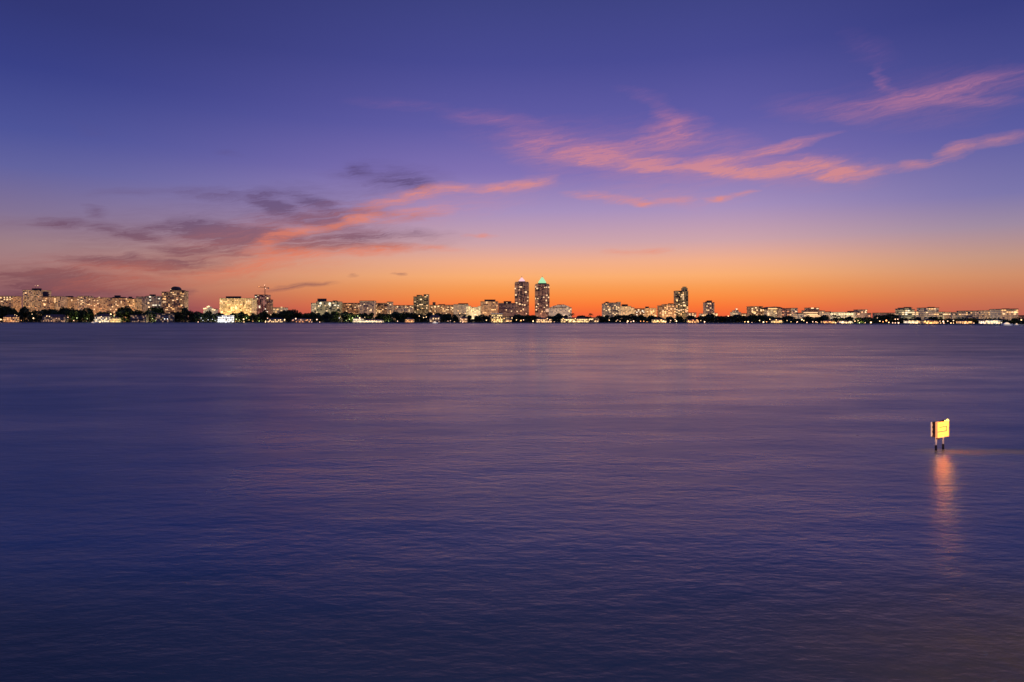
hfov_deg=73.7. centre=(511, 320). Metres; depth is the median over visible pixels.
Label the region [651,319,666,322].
waterfront house
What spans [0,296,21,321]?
apartment block
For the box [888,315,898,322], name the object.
broadleaf tree
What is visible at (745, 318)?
broadleaf tree
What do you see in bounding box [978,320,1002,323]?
waterfront house
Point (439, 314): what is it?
broadleaf tree
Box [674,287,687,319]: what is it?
residential tower
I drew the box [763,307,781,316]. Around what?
hall
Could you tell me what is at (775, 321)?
waterfront house
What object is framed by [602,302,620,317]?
apartment block
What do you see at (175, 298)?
residential tower
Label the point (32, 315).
broadleaf tree
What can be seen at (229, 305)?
hotel
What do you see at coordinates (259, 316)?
broadleaf tree
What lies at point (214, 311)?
hall
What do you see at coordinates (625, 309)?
apartment block
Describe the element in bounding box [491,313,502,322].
waterfront house
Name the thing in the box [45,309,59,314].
broadleaf tree
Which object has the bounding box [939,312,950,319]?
apartment block
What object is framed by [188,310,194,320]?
broadleaf tree
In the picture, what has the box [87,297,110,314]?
apartment block
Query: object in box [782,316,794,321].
broadleaf tree
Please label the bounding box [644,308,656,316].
apartment block
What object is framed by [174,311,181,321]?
broadleaf tree
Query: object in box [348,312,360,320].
broadleaf tree
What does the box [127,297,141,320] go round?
apartment block
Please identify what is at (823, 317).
broadleaf tree
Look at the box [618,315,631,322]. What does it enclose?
broadleaf tree
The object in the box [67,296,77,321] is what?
apartment block
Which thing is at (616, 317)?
broadleaf tree
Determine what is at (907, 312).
apartment block
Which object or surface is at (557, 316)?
broadleaf tree
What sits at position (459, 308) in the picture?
apartment block
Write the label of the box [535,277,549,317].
residential tower
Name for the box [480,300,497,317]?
hotel
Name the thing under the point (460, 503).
water
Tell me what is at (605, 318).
broadleaf tree
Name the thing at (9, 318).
waterfront house
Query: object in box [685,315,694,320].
broadleaf tree
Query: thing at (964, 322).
waterfront house
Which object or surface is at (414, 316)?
broadleaf tree
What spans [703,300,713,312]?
residential tower
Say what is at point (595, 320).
waterfront house
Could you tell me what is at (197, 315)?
broadleaf tree
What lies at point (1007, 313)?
apartment block
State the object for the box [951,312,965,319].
apartment block
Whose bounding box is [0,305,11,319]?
broadleaf tree
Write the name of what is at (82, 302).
apartment block
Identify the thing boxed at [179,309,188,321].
broadleaf tree
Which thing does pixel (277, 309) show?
apartment block
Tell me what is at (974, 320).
broadleaf tree
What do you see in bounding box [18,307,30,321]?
broadleaf tree
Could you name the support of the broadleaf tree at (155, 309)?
on the ground
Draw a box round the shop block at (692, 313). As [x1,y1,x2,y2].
[687,312,696,317]
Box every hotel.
[219,296,256,321]
[466,306,480,318]
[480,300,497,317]
[746,306,763,316]
[796,308,819,318]
[820,310,830,316]
[823,311,855,320]
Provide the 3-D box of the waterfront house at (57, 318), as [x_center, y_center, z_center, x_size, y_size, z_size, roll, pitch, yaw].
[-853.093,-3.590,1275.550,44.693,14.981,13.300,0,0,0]
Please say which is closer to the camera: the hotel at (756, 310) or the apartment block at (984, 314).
the apartment block at (984, 314)
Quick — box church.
[730,308,740,315]
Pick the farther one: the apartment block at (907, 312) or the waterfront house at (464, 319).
the apartment block at (907, 312)
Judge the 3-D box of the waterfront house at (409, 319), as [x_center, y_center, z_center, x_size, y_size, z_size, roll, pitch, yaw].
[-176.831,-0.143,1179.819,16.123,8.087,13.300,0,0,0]
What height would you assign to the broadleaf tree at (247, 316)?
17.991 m
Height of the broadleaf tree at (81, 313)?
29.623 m
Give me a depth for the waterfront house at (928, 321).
770.58 m
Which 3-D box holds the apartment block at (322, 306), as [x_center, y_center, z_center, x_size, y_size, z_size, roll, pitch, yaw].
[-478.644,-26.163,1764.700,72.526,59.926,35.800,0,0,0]
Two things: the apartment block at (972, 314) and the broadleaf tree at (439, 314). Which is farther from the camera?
the apartment block at (972, 314)
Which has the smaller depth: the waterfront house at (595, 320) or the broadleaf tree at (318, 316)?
the waterfront house at (595, 320)
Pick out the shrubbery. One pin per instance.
(734, 321)
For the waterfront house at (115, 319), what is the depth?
1254.85 m
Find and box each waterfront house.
[2,315,18,321]
[41,314,68,321]
[94,314,112,321]
[109,316,120,321]
[130,314,149,321]
[155,313,174,321]
[221,315,234,321]
[268,318,284,321]
[291,318,312,321]
[353,317,363,321]
[364,319,383,321]
[405,318,413,321]
[429,315,439,321]
[459,316,467,322]
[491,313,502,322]
[502,316,512,322]
[536,318,551,322]
[561,317,587,322]
[588,317,599,322]
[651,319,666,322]
[687,319,699,322]
[771,319,782,322]
[821,320,833,322]
[837,320,852,322]
[903,320,918,323]
[919,320,939,323]
[956,320,973,323]
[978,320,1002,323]
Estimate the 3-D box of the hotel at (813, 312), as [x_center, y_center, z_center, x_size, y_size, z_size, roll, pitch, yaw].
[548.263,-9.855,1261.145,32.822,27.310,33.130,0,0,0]
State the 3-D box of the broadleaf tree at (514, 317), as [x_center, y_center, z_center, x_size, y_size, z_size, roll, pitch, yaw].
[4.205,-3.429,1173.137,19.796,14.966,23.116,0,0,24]
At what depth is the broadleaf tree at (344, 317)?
1232.32 m
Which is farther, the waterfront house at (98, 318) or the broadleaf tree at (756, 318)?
the waterfront house at (98, 318)
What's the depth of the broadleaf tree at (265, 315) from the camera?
1255.22 m
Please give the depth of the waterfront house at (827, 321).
889.20 m
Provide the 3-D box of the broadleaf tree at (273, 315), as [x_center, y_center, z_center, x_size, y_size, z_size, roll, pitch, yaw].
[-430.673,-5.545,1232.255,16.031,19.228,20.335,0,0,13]
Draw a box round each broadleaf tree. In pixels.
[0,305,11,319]
[7,307,17,315]
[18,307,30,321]
[28,310,38,321]
[37,309,47,319]
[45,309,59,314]
[58,306,68,313]
[63,307,78,321]
[77,308,92,320]
[82,310,94,320]
[117,305,134,321]
[133,309,143,313]
[148,305,164,319]
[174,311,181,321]
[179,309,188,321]
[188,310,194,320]
[193,311,209,321]
[209,312,221,321]
[238,311,244,321]
[241,314,252,321]
[255,312,264,321]
[262,310,269,320]
[267,312,277,318]
[279,309,297,321]
[300,313,312,318]
[312,313,324,321]
[323,312,329,320]
[328,311,340,321]
[340,311,348,321]
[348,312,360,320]
[358,312,367,318]
[366,312,375,318]
[375,313,384,318]
[380,313,393,321]
[391,311,399,320]
[399,312,411,321]
[409,312,417,321]
[416,314,426,321]
[424,312,432,319]
[434,312,442,321]
[441,313,452,320]
[450,314,458,321]
[474,316,481,322]
[478,314,489,320]
[512,315,520,321]
[516,314,525,321]
[524,314,536,321]
[552,313,562,321]
[602,315,611,321]
[609,315,621,320]
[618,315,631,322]
[629,315,639,321]
[637,315,648,322]
[672,316,683,321]
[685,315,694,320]
[703,313,717,321]
[715,316,726,322]
[725,314,741,321]
[734,316,747,322]
[750,314,766,322]
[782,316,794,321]
[802,315,812,322]
[813,315,829,321]
[865,317,880,321]
[873,314,894,321]
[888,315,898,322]
[968,318,983,323]
[1007,319,1019,323]
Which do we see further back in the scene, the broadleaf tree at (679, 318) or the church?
the church
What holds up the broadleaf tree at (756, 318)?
on the ground
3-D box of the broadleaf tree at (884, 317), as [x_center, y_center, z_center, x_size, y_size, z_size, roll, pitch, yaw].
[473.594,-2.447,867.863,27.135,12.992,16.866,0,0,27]
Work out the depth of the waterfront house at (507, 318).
1154.46 m
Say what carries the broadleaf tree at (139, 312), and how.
on the ground
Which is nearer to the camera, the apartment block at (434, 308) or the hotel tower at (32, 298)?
the apartment block at (434, 308)
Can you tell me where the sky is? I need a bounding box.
[0,0,1023,319]
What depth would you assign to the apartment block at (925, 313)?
1250.00 m
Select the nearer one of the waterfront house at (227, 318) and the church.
the waterfront house at (227, 318)
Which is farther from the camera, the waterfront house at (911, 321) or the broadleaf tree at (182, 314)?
the broadleaf tree at (182, 314)
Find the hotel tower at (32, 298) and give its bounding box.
[22,285,50,321]
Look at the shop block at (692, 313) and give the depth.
1499.10 m
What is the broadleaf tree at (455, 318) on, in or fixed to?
on the ground
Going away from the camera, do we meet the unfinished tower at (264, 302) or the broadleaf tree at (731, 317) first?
the broadleaf tree at (731, 317)
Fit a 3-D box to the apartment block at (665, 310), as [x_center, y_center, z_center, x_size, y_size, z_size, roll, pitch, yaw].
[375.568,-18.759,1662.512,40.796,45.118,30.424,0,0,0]
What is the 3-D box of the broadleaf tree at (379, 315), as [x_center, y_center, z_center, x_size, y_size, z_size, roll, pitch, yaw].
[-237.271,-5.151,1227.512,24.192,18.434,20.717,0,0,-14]
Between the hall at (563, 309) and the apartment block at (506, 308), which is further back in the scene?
the hall at (563, 309)
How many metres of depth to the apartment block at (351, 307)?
1780.00 m
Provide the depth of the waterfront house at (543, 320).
1146.62 m
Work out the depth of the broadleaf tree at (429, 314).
1214.82 m
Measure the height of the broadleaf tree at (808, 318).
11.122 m
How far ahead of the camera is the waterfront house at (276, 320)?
1210.75 m
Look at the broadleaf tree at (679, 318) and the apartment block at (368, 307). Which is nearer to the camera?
the broadleaf tree at (679, 318)
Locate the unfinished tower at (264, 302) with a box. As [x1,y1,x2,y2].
[254,295,272,314]
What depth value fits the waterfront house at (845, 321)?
868.00 m
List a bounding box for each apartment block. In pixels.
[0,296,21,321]
[41,292,53,309]
[49,296,67,311]
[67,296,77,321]
[77,296,93,321]
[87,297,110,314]
[110,295,126,321]
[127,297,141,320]
[136,296,145,313]
[146,294,161,321]
[273,307,287,312]
[311,299,341,320]
[342,303,358,321]
[359,301,375,318]
[376,302,392,317]
[393,305,412,318]
[429,302,453,321]
[454,303,468,319]
[498,301,515,317]
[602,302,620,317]
[619,304,633,315]
[634,307,648,315]
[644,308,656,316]
[657,303,675,318]
[777,308,797,317]
[854,309,870,317]
[872,313,895,317]
[895,307,919,319]
[917,307,938,319]
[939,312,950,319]
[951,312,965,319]
[957,311,978,318]
[978,310,989,318]
[989,308,1017,319]
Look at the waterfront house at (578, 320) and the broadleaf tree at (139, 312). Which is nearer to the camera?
the waterfront house at (578, 320)
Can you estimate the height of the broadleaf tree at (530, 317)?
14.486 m
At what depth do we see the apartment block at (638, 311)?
1750.00 m
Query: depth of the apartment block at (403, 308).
1800.00 m
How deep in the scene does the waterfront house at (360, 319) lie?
1188.08 m
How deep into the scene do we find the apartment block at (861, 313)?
1198.50 m
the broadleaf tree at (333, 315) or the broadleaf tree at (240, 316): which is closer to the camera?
the broadleaf tree at (333, 315)
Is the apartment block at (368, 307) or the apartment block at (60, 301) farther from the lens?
the apartment block at (60, 301)
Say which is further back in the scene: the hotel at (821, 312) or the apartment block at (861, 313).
the hotel at (821, 312)
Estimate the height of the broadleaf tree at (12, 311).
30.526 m
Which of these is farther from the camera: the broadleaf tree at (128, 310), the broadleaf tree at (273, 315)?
the broadleaf tree at (128, 310)
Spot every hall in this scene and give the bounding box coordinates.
[203,306,217,313]
[546,304,571,321]
[699,313,717,315]
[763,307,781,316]
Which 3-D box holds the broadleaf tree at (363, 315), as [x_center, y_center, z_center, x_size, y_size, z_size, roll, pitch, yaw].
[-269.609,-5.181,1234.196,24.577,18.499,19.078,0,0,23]
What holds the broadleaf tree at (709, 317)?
on the ground
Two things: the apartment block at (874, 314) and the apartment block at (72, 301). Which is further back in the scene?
the apartment block at (72, 301)
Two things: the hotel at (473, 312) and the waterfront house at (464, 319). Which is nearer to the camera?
the waterfront house at (464, 319)
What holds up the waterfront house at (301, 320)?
on the ground
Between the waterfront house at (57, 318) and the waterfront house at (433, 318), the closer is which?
the waterfront house at (433, 318)
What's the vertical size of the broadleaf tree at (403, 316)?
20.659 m
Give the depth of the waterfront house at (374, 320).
1183.97 m
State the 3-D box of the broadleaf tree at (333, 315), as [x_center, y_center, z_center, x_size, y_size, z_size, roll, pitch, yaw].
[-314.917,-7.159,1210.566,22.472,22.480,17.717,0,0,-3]
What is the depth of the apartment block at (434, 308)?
1780.00 m
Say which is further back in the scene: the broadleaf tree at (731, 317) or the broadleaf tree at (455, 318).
the broadleaf tree at (455, 318)
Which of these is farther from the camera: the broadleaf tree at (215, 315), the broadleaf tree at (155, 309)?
the broadleaf tree at (155, 309)
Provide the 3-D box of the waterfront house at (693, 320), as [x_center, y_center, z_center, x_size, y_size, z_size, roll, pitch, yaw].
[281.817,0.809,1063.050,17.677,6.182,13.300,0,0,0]
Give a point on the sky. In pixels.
(827, 155)
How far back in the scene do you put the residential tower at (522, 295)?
2276.29 m
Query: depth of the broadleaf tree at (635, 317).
1174.23 m
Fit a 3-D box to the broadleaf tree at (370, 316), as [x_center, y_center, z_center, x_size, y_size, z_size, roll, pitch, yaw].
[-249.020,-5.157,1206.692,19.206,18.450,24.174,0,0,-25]
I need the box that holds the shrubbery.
[1,317,1023,323]
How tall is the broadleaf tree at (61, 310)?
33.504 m
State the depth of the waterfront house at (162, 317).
1241.29 m
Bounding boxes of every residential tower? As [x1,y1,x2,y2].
[162,286,187,321]
[413,294,428,320]
[515,277,528,315]
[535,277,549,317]
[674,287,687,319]
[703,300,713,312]
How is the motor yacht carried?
on the water
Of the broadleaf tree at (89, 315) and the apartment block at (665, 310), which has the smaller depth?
the broadleaf tree at (89, 315)
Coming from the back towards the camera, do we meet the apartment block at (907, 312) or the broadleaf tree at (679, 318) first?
the apartment block at (907, 312)
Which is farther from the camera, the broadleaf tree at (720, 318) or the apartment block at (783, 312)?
the apartment block at (783, 312)
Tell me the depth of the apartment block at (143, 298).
1760.00 m
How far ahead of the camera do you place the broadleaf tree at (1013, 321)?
699.18 m
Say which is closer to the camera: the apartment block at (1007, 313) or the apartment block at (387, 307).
the apartment block at (1007, 313)
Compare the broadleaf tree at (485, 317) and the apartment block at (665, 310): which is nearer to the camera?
the broadleaf tree at (485, 317)
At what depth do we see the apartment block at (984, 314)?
1259.29 m
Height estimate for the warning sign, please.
2.716 m
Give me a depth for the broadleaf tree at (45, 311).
1322.38 m
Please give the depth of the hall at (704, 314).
1499.00 m
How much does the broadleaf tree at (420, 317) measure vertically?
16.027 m
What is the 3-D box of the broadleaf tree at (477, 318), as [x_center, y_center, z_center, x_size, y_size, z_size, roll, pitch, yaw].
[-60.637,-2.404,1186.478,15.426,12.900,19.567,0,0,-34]
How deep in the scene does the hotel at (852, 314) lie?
1199.82 m
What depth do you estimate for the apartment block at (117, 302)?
1720.00 m
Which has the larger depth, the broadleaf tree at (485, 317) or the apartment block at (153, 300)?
the apartment block at (153, 300)
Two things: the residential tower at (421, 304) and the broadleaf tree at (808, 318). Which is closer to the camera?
the broadleaf tree at (808, 318)
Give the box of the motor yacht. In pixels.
[1001,322,1012,325]
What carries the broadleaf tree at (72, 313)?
on the ground
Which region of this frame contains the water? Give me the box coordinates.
[0,323,1023,681]
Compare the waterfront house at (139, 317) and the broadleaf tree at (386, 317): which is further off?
the waterfront house at (139, 317)
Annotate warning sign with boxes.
[931,419,948,450]
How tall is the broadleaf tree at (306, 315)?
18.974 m
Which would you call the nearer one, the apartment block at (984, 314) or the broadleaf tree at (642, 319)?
the broadleaf tree at (642, 319)
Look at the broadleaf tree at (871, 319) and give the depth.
851.27 m
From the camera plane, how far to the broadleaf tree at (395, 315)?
1218.60 m
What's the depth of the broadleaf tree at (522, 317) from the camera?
1198.25 m
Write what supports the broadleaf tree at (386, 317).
on the ground
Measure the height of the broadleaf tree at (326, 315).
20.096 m
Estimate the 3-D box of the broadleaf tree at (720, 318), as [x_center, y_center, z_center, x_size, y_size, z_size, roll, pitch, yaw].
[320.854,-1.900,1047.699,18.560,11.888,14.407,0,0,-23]
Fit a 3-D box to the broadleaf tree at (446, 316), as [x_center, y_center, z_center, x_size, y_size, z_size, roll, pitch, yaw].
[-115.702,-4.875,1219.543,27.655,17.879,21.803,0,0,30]
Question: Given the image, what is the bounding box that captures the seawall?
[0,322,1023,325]
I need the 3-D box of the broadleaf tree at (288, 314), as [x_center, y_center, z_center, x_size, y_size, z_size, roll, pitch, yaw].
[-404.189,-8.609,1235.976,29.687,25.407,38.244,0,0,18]
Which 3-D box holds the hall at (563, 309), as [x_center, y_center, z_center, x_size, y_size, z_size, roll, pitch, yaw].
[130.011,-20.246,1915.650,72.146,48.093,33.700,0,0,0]
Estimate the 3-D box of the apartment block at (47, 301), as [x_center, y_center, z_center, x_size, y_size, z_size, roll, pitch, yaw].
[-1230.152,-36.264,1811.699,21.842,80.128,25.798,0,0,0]

